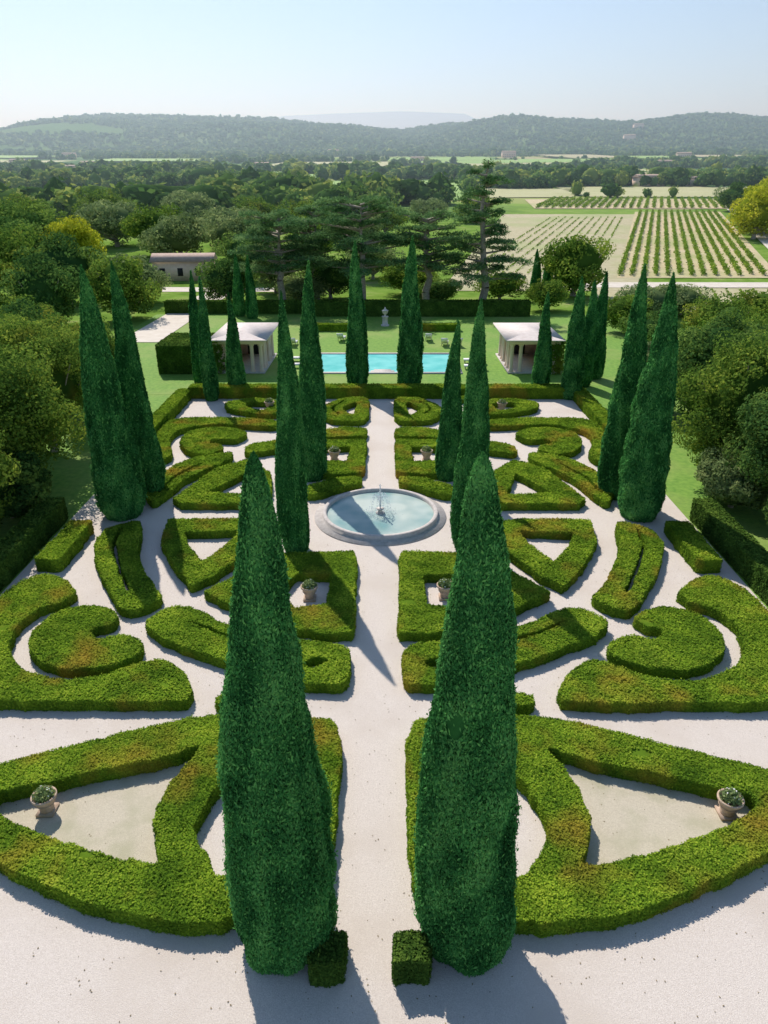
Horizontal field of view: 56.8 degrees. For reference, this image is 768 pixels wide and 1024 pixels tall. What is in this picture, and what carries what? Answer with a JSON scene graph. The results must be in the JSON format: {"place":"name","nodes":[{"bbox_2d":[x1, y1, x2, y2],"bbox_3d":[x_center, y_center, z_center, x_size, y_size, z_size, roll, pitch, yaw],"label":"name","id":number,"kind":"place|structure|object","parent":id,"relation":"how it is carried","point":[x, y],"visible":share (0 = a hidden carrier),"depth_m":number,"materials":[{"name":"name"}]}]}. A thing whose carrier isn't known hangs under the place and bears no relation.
{"place":"outdoors","nodes":[
{"label":"outdoors","id":0,"kind":"place"},
{"bbox_2d":[0,395,170,593],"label":"lawn","id":1,"kind":"structure","parent":0,"point":[72,483],"depth_m":42.11,"materials":[{"name":"green plant"}]},
{"bbox_2d":[0,444,52,518],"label":"broadleaf tree","id":2,"kind":"object","parent":1,"relation":"on","point":[33,485],"visible":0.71,"depth_m":35.77,"materials":[{"name":"green plant"}]},
{"bbox_2d":[0,496,68,590],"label":"clipped yew hedge","id":3,"kind":"object","parent":1,"relation":"on","point":[26,539],"visible":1,"depth_m":33.38,"materials":[{"name":"green plant"}]},
{"bbox_2d":[0,314,84,451],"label":"broadleaf tree","id":4,"kind":"object","parent":1,"relation":"on","point":[65,368],"visible":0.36,"depth_m":42.75,"materials":[{"name":"green plant"}]},
{"bbox_2d":[0,341,86,477],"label":"broadleaf tree","id":5,"kind":"object","parent":1,"relation":"on","point":[29,410],"visible":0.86,"depth_m":37.12,"materials":[{"name":"green plant"}]},
{"bbox_2d":[135,293,224,341],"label":"gravel drive","id":6,"kind":"structure","parent":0,"point":[162,327],"depth_m":85.27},
{"bbox_2d":[278,111,476,128],"bbox_3d":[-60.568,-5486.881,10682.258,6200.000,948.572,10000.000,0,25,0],"label":"mountain","id":7,"kind":"structure","parent":0,"point":[400,119],"depth_m":10057.50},
{"bbox_2d":[0,399,767,1023],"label":"gravel path","id":8,"kind":"structure","parent":0,"point":[704,955],"depth_m":17.53,"materials":[{"name":"gravel"}]},
{"bbox_2d":[34,519,93,572],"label":"clipped box hedge","id":9,"kind":"object","parent":8,"relation":"on","point":[61,550],"visible":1,"depth_m":33.02,"materials":[{"name":"green plant"}]},
{"bbox_2d":[28,604,144,678],"bbox_3d":[-11.424,4.874,26.761,3.527,0.606,4.953,-19,31,-35],"label":"clipped box hedge","id":10,"kind":"object","parent":8,"relation":"on","point":[65,643],"visible":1,"depth_m":26.29,"materials":[{"name":"green plant"}]},
{"bbox_2d":[0,760,189,863],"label":"sandy bed","id":11,"kind":"object","parent":8,"relation":"on","point":[131,802],"visible":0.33,"depth_m":19.73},
{"bbox_2d":[0,573,193,712],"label":"clipped box hedge","id":12,"kind":"object","parent":8,"relation":"on","point":[157,684],"visible":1,"depth_m":24.36,"materials":[{"name":"green plant"}]},
{"bbox_2d":[78,264,147,521],"bbox_3d":[-13.755,-5.514,34.914,2.683,12.684,2.799,0,25,0],"label":"cypress tree","id":13,"kind":"object","parent":8,"relation":"on","point":[119,484],"visible":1,"depth_m":34.86,"materials":[{"name":"green plant"}]},
{"bbox_2d":[93,520,163,618],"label":"clipped box hedge","id":14,"kind":"object","parent":8,"relation":"on","point":[141,596],"visible":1,"depth_m":31.22,"materials":[{"name":"green plant"}]},
{"bbox_2d":[109,261,166,498],"bbox_3d":[-13.213,-6.597,37.347,2.237,12.591,2.245,0,25,0],"label":"cypress tree","id":15,"kind":"object","parent":8,"relation":"on","point":[134,392],"visible":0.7,"depth_m":36.91,"materials":[{"name":"green plant"}]},
{"bbox_2d":[0,713,342,937],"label":"clipped box hedge","id":16,"kind":"object","parent":8,"relation":"on","point":[178,888],"visible":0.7,"depth_m":18.49,"materials":[{"name":"green plant"}]},
{"bbox_2d":[146,451,233,508],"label":"clipped box hedge","id":17,"kind":"object","parent":8,"relation":"on","point":[179,476],"visible":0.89,"depth_m":41.91,"materials":[{"name":"green plant"}]},
{"bbox_2d":[160,516,238,592],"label":"clipped box hedge","id":18,"kind":"object","parent":8,"relation":"on","point":[193,572],"visible":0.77,"depth_m":33.00,"materials":[{"name":"green plant"}]},
{"bbox_2d":[197,276,219,401],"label":"cypress tree","id":19,"kind":"object","parent":8,"relation":"on","point":[209,374],"visible":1,"depth_m":55.26,"materials":[{"name":"green plant"}]},
{"bbox_2d":[179,426,246,457],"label":"clipped box hedge","id":20,"kind":"object","parent":8,"relation":"on","point":[201,441],"visible":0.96,"depth_m":47.35,"materials":[{"name":"green plant"}]},
{"bbox_2d":[156,416,276,464],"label":"clipped box hedge","id":21,"kind":"object","parent":8,"relation":"on","point":[169,431],"visible":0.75,"depth_m":50.06,"materials":[{"name":"green plant"}]},
{"bbox_2d":[173,458,272,510],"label":"clipped box hedge","id":22,"kind":"object","parent":8,"relation":"on","point":[205,492],"visible":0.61,"depth_m":39.32,"materials":[{"name":"green plant"}]},
{"bbox_2d":[145,604,351,694],"bbox_3d":[-5.149,5.000,26.444,8.886,0.645,2.663,10,27,20],"label":"clipped box hedge","id":23,"kind":"object","parent":8,"relation":"on","point":[195,634],"visible":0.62,"depth_m":26.23,"materials":[{"name":"green plant"}]},
{"bbox_2d":[214,451,339,976],"bbox_3d":[-2.266,4.490,14.100,2.551,12.144,2.514,0,25,0],"label":"cypress tree","id":24,"kind":"object","parent":8,"relation":"on","point":[280,862],"visible":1,"depth_m":13.56,"materials":[{"name":"green plant"}]},
{"bbox_2d":[204,550,358,642],"bbox_3d":[-4.318,3.327,30.035,6.530,0.636,6.804,0,25,0],"label":"clipped box hedge","id":25,"kind":"object","parent":8,"relation":"on","point":[333,618],"visible":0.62,"depth_m":29.55,"materials":[{"name":"green plant"}]},
{"bbox_2d":[274,290,310,552],"bbox_3d":[-4.265,-3.567,31.478,1.639,12.060,1.575,0,25,0],"label":"cypress tree","id":26,"kind":"object","parent":8,"relation":"on","point":[291,490],"visible":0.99,"depth_m":31.42,"materials":[{"name":"green plant"}]},
{"bbox_2d":[244,426,367,457],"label":"clipped box hedge","id":27,"kind":"object","parent":8,"relation":"on","point":[263,449],"visible":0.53,"depth_m":47.77,"materials":[{"name":"green plant"}]},
{"bbox_2d":[298,261,327,481],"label":"cypress tree","id":28,"kind":"object","parent":8,"relation":"on","point":[311,376],"visible":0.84,"depth_m":39.26,"materials":[{"name":"green plant"}]},
{"bbox_2d":[307,927,348,987],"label":"box shrub","id":29,"kind":"object","parent":8,"relation":"on","point":[327,965],"visible":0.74,"depth_m":15.44,"materials":[{"name":"green plant"}]},
{"bbox_2d":[307,475,362,500],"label":"clipped box hedge","id":30,"kind":"object","parent":8,"relation":"on","point":[324,489],"visible":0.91,"depth_m":40.08,"materials":[{"name":"green plant"}]},
{"bbox_2d":[322,438,367,479],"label":"clipped box hedge","id":31,"kind":"object","parent":8,"relation":"on","point":[354,464],"visible":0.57,"depth_m":43.55,"materials":[{"name":"green plant"}]},
{"bbox_2d":[326,396,370,425],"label":"clipped box hedge","id":32,"kind":"object","parent":8,"relation":"on","point":[337,414],"visible":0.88,"depth_m":52.74,"materials":[{"name":"green plant"}]},
{"bbox_2d":[314,484,445,545],"bbox_3d":[-0.198,-0.629,37.057,6.920,1.819,6.920,0,25,0],"label":"fountain","id":33,"kind":"object","parent":8,"relation":"on","point":[380,516],"visible":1,"depth_m":36.87,"materials":[{"name":"stone"}]},
{"bbox_2d":[187,382,583,399],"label":"clipped box hedge","id":34,"kind":"object","parent":8,"relation":"on","point":[527,391],"visible":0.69,"depth_m":57.24,"materials":[{"name":"green plant"}]},
{"bbox_2d":[391,929,432,986],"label":"box shrub","id":35,"kind":"object","parent":8,"relation":"on","point":[412,957],"visible":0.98,"depth_m":15.48,"materials":[{"name":"green plant"}]},
{"bbox_2d":[394,438,437,479],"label":"clipped box hedge","id":36,"kind":"object","parent":8,"relation":"on","point":[406,465],"visible":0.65,"depth_m":43.56,"materials":[{"name":"green plant"}]},
{"bbox_2d":[393,396,441,426],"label":"clipped box hedge","id":37,"kind":"object","parent":8,"relation":"on","point":[428,413],"visible":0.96,"depth_m":52.74,"materials":[{"name":"green plant"}]},
{"bbox_2d":[398,476,452,500],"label":"clipped box hedge","id":38,"kind":"object","parent":8,"relation":"on","point":[433,488],"visible":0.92,"depth_m":40.05,"materials":[{"name":"green plant"}]},
{"bbox_2d":[434,320,462,481],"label":"cypress tree","id":39,"kind":"object","parent":8,"relation":"on","point":[448,441],"visible":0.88,"depth_m":40.06,"materials":[{"name":"green plant"}]},
{"bbox_2d":[394,426,517,458],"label":"clipped box hedge","id":40,"kind":"object","parent":8,"relation":"on","point":[503,450],"visible":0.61,"depth_m":47.77,"materials":[{"name":"green plant"}]},
{"bbox_2d":[411,451,521,977],"bbox_3d":[1.802,4.519,14.038,2.415,12.144,2.468,0,25,0],"label":"cypress tree","id":41,"kind":"object","parent":8,"relation":"on","point":[466,827],"visible":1,"depth_m":13.37,"materials":[{"name":"green plant"}]},
{"bbox_2d":[449,298,490,549],"bbox_3d":[4.001,-3.498,31.690,1.783,11.755,1.798,12,28,24],"label":"cypress tree","id":42,"kind":"object","parent":8,"relation":"on","point":[475,435],"visible":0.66,"depth_m":30.97,"materials":[{"name":"green plant"}]},
{"bbox_2d":[396,549,550,642],"bbox_3d":[3.740,3.342,30.019,6.516,0.630,6.788,0,25,0],"label":"clipped box hedge","id":43,"kind":"object","parent":8,"relation":"on","point":[419,618],"visible":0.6,"depth_m":29.54,"materials":[{"name":"green plant"}]},
{"bbox_2d":[401,607,607,693],"bbox_3d":[4.603,5.019,26.418,8.879,0.632,2.681,-10,27,-20],"label":"clipped box hedge","id":44,"kind":"object","parent":8,"relation":"on","point":[550,636],"visible":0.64,"depth_m":26.36,"materials":[{"name":"green plant"}]},
{"bbox_2d":[494,459,585,510],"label":"clipped box hedge","id":45,"kind":"object","parent":8,"relation":"on","point":[554,493],"visible":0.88,"depth_m":39.34,"materials":[{"name":"green plant"}]},
{"bbox_2d":[490,415,603,465],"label":"clipped box hedge","id":46,"kind":"object","parent":8,"relation":"on","point":[592,430],"visible":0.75,"depth_m":50.01,"materials":[{"name":"green plant"}]},
{"bbox_2d":[515,427,582,457],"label":"clipped box hedge","id":47,"kind":"object","parent":8,"relation":"on","point":[559,441],"visible":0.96,"depth_m":47.27,"materials":[{"name":"green plant"}]},
{"bbox_2d":[503,517,597,593],"bbox_3d":[7.994,1.861,33.206,5.023,0.640,6.812,0,25,0],"label":"clipped box hedge","id":48,"kind":"object","parent":8,"relation":"on","point":[563,571],"visible":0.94,"depth_m":33.13,"materials":[{"name":"green plant"}]},
{"bbox_2d":[527,450,614,508],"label":"clipped box hedge","id":49,"kind":"object","parent":8,"relation":"on","point":[581,477],"visible":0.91,"depth_m":41.80,"materials":[{"name":"green plant"}]},
{"bbox_2d":[561,276,585,399],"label":"cypress tree","id":50,"kind":"object","parent":8,"relation":"on","point":[573,378],"visible":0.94,"depth_m":55.58,"materials":[{"name":"green plant"}]},
{"bbox_2d":[404,714,767,938],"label":"clipped box hedge","id":51,"kind":"object","parent":8,"relation":"on","point":[564,887],"visible":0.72,"depth_m":18.60,"materials":[{"name":"green plant"}]},
{"bbox_2d":[597,263,647,499],"bbox_3d":[12.829,-6.520,37.323,2.139,12.472,2.166,0,25,0],"label":"cypress tree","id":52,"kind":"object","parent":8,"relation":"on","point":[633,357],"visible":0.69,"depth_m":36.79,"materials":[{"name":"green plant"}]},
{"bbox_2d":[591,521,664,619],"bbox_3d":[11.190,2.410,32.022,2.502,0.645,8.651,11,27,22],"label":"clipped box hedge","id":53,"kind":"object","parent":8,"relation":"on","point":[611,597],"visible":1,"depth_m":31.14,"materials":[{"name":"green plant"}]},
{"bbox_2d":[617,271,679,522],"bbox_3d":[13.324,-5.291,34.794,2.579,12.382,2.649,0,25,0],"label":"cypress tree","id":54,"kind":"object","parent":8,"relation":"on","point":[644,468],"visible":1,"depth_m":34.67,"materials":[{"name":"green plant"}]},
{"bbox_2d":[562,765,751,864],"bbox_3d":[7.588,8.434,19.739,6.000,0.001,4.700,0,25,0],"label":"sandy bed","id":55,"kind":"object","parent":8,"relation":"on","point":[629,826],"visible":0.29,"depth_m":19.70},
{"bbox_2d":[556,574,767,714],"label":"clipped box hedge","id":56,"kind":"object","parent":8,"relation":"on","point":[607,687],"visible":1,"depth_m":24.37,"materials":[{"name":"green plant"}]},
{"bbox_2d":[606,605,725,679],"bbox_3d":[10.845,4.906,26.676,3.524,0.616,4.968,20,31,36],"label":"clipped box hedge","id":57,"kind":"object","parent":8,"relation":"on","point":[686,644],"visible":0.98,"depth_m":26.20,"materials":[{"name":"green plant"}]},
{"bbox_2d":[664,519,722,573],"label":"clipped box hedge","id":58,"kind":"object","parent":8,"relation":"on","point":[694,549],"visible":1,"depth_m":32.96,"materials":[{"name":"green plant"}]},
{"bbox_2d":[0,115,767,335],"bbox_3d":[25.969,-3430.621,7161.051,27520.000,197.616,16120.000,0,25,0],"label":"ground","id":59,"kind":"structure","parent":0,"point":[516,205],"depth_m":208.15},
{"bbox_2d":[0,222,44,286],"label":"broadleaf tree","id":60,"kind":"object","parent":59,"relation":"on","point":[11,242],"visible":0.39,"depth_m":103.26,"materials":[{"name":"green plant"}]},
{"bbox_2d":[0,199,70,241],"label":"broadleaf tree","id":61,"kind":"object","parent":59,"relation":"on","point":[31,217],"visible":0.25,"depth_m":136.08,"materials":[{"name":"green plant"}]},
{"bbox_2d":[0,252,89,321],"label":"broadleaf tree","id":62,"kind":"object","parent":59,"relation":"on","point":[40,282],"visible":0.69,"depth_m":81.12,"materials":[{"name":"green plant"}]},
{"bbox_2d":[12,230,111,303],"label":"broadleaf tree","id":63,"kind":"object","parent":59,"relation":"on","point":[62,253],"visible":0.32,"depth_m":97.90,"materials":[{"name":"green plant"}]},
{"bbox_2d":[37,214,106,263],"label":"broadleaf tree","id":64,"kind":"object","parent":59,"relation":"on","point":[81,230],"visible":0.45,"depth_m":120.17,"materials":[{"name":"yellow plant"}]},
{"bbox_2d":[74,199,141,246],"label":"broadleaf tree","id":65,"kind":"object","parent":59,"relation":"on","point":[103,218],"visible":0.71,"depth_m":158.84,"materials":[{"name":"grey plant"}]},
{"bbox_2d":[86,254,161,314],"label":"broadleaf tree","id":66,"kind":"object","parent":59,"relation":"on","point":[135,290],"visible":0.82,"depth_m":87.57,"materials":[{"name":"green plant"}]},
{"bbox_2d":[118,203,194,249],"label":"broadleaf tree","id":67,"kind":"object","parent":59,"relation":"on","point":[134,225],"visible":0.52,"depth_m":144.84,"materials":[{"name":"green plant"}]},
{"bbox_2d":[136,211,214,253],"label":"broadleaf tree","id":68,"kind":"object","parent":59,"relation":"on","point":[173,233],"visible":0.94,"depth_m":134.34,"materials":[{"name":"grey plant"}]},
{"bbox_2d":[149,253,217,280],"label":"farmhouse","id":69,"kind":"object","parent":59,"relation":"on","point":[178,266],"visible":0.69,"depth_m":122.07,"materials":[{"name":"beige paint"}]},
{"bbox_2d":[160,189,215,219],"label":"broadleaf tree","id":70,"kind":"object","parent":59,"relation":"on","point":[193,204],"visible":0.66,"depth_m":194.66,"materials":[{"name":"green plant"}]},
{"bbox_2d":[194,257,259,299],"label":"broadleaf tree","id":71,"kind":"object","parent":59,"relation":"on","point":[217,281],"visible":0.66,"depth_m":97.59,"materials":[{"name":"green plant"}]},
{"bbox_2d":[163,299,301,313],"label":"clipped yew hedge","id":72,"kind":"object","parent":59,"relation":"on","point":[219,306],"visible":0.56,"depth_m":94.03,"materials":[{"name":"green plant"}]},
{"bbox_2d":[225,206,334,299],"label":"cedar tree","id":73,"kind":"object","parent":59,"relation":"on","point":[280,257],"visible":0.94,"depth_m":93.46,"materials":[{"name":"green plant"}]},
{"bbox_2d":[261,199,368,298],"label":"cedar tree","id":74,"kind":"object","parent":59,"relation":"on","point":[314,243],"visible":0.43,"depth_m":99.74,"materials":[{"name":"green plant"}]},
{"bbox_2d":[287,195,441,298],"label":"cedar tree","id":75,"kind":"object","parent":59,"relation":"on","point":[346,222],"visible":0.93,"depth_m":92.21,"materials":[{"name":"green plant"}]},
{"bbox_2d":[0,111,767,156],"bbox_3d":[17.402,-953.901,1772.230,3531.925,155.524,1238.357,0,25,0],"label":"distant hills","id":76,"kind":"structure","parent":59,"relation":"on","point":[410,141],"depth_m":1664.83,"materials":[{"name":"green plant"}]},
{"bbox_2d":[0,161,767,219],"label":"distant trees","id":77,"kind":"object","parent":59,"relation":"on","point":[140,184],"visible":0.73,"depth_m":317.16,"materials":[{"name":"green plant"}]},
{"bbox_2d":[0,148,767,179],"bbox_3d":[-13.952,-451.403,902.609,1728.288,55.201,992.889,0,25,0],"label":"distant trees","id":78,"kind":"object","parent":59,"relation":"on","point":[339,167],"visible":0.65,"depth_m":690.22,"materials":[{"name":"green plant"}]},
{"bbox_2d":[393,207,468,299],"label":"cedar tree","id":79,"kind":"object","parent":59,"relation":"on","point":[436,254],"visible":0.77,"depth_m":95.44,"materials":[{"name":"green plant"}]},
{"bbox_2d":[431,158,538,299],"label":"cedar tree","id":80,"kind":"object","parent":59,"relation":"on","point":[475,216],"visible":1,"depth_m":92.44,"materials":[{"name":"green plant"}]},
{"bbox_2d":[537,233,616,295],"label":"broadleaf tree","id":81,"kind":"object","parent":59,"relation":"on","point":[570,263],"visible":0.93,"depth_m":104.45,"materials":[{"name":"green plant"}]},
{"bbox_2d":[679,291,761,330],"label":"broadleaf tree","id":82,"kind":"object","parent":59,"relation":"on","point":[707,311],"visible":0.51,"depth_m":75.09,"materials":[{"name":"green plant"}]},
{"bbox_2d":[724,184,767,239],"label":"broadleaf tree","id":83,"kind":"object","parent":59,"relation":"on","point":[749,214],"visible":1,"depth_m":172.44,"materials":[{"name":"yellow plant"}]},
{"bbox_2d":[0,0,767,126],"label":"sky","id":84,"kind":"structure","parent":0,"point":[620,60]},
{"bbox_2d":[133,314,679,394],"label":"lawn","id":85,"kind":"structure","parent":0,"point":[381,339],"depth_m":75.23,"materials":[{"name":"green plant"}]},
{"bbox_2d":[155,332,215,373],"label":"clipped yew hedge","id":86,"kind":"object","parent":85,"relation":"on","point":[173,352],"visible":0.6,"depth_m":64.39,"materials":[{"name":"green plant"}]},
{"bbox_2d":[225,293,246,385],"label":"cypress tree","id":87,"kind":"object","parent":85,"relation":"on","point":[235,371],"visible":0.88,"depth_m":56.92,"materials":[{"name":"green plant"}]},
{"bbox_2d":[345,241,369,383],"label":"cypress tree","id":88,"kind":"object","parent":85,"relation":"on","point":[357,361],"visible":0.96,"depth_m":57.64,"materials":[{"name":"green plant"}]},
{"bbox_2d":[321,353,462,373],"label":"swimming pool","id":89,"kind":"structure","parent":85,"relation":"in","point":[386,363],"depth_m":68.58,"materials":[{"name":"liquid"}]},
{"bbox_2d":[396,236,423,383],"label":"cypress tree","id":90,"kind":"object","parent":85,"relation":"on","point":[409,364],"visible":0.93,"depth_m":57.13,"materials":[{"name":"green plant"}]},
{"bbox_2d":[314,299,530,316],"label":"clipped yew hedge","id":91,"kind":"object","parent":85,"relation":"on","point":[443,308],"visible":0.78,"depth_m":91.90,"materials":[{"name":"green plant"}]},
{"bbox_2d":[531,292,552,383],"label":"cypress tree","id":92,"kind":"object","parent":85,"relation":"on","point":[541,368],"visible":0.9,"depth_m":57.39,"materials":[{"name":"green plant"}]},
{"bbox_2d":[583,279,597,387],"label":"cypress tree","id":93,"kind":"object","parent":85,"relation":"on","point":[591,326],"visible":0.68,"depth_m":58.74,"materials":[{"name":"green plant"}]},
{"bbox_2d":[592,271,608,379],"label":"cypress tree","id":94,"kind":"object","parent":85,"relation":"on","point":[600,357],"visible":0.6,"depth_m":61.28,"materials":[{"name":"green plant"}]},
{"bbox_2d":[451,214,638,290],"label":"dry field","id":95,"kind":"structure","parent":0,"point":[519,224],"depth_m":184.23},
{"bbox_2d":[525,199,729,208],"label":"vineyard soil","id":96,"kind":"structure","parent":0,"point":[532,202],"depth_m":279.70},
{"bbox_2d":[535,195,724,208],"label":"vineyard","id":97,"kind":"object","parent":96,"relation":"on","point":[551,200],"visible":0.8,"depth_m":279.80,"materials":[{"name":"green plant"}]},
{"bbox_2d":[557,187,747,196],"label":"stubble field","id":98,"kind":"structure","parent":0,"point":[664,191],"depth_m":357.34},
{"bbox_2d":[593,395,767,607],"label":"lawn","id":99,"kind":"structure","parent":0,"point":[684,488],"depth_m":40.34,"materials":[{"name":"green plant"}]},
{"bbox_2d":[671,329,767,465],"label":"broadleaf tree","id":100,"kind":"object","parent":99,"relation":"on","point":[739,376],"visible":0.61,"depth_m":38.56,"materials":[{"name":"green plant"}]},
{"bbox_2d":[674,306,767,421],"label":"broadleaf tree","id":101,"kind":"object","parent":99,"relation":"on","point":[698,349],"visible":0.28,"depth_m":45.06,"materials":[{"name":"green plant"}]},
{"bbox_2d":[689,497,767,605],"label":"clipped yew hedge","id":102,"kind":"object","parent":99,"relation":"on","point":[739,548],"visible":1,"depth_m":32.70,"materials":[{"name":"green plant"}]},
{"bbox_2d":[693,446,767,509],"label":"shrub","id":103,"kind":"object","parent":99,"relation":"on","point":[715,475],"visible":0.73,"depth_m":36.73,"materials":[{"name":"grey plant"}]},
{"bbox_2d":[719,391,767,494],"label":"broadleaf tree","id":104,"kind":"object","parent":99,"relation":"on","point":[757,451],"visible":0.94,"depth_m":34.11,"materials":[{"name":"green plant"}]},
{"bbox_2d":[617,212,767,277],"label":"vineyard soil","id":105,"kind":"structure","parent":0,"point":[685,272],"depth_m":154.70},
{"bbox_2d":[617,209,767,275],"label":"vineyard","id":106,"kind":"object","parent":105,"relation":"on","point":[710,258],"visible":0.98,"depth_m":159.66,"materials":[{"name":"green plant"}]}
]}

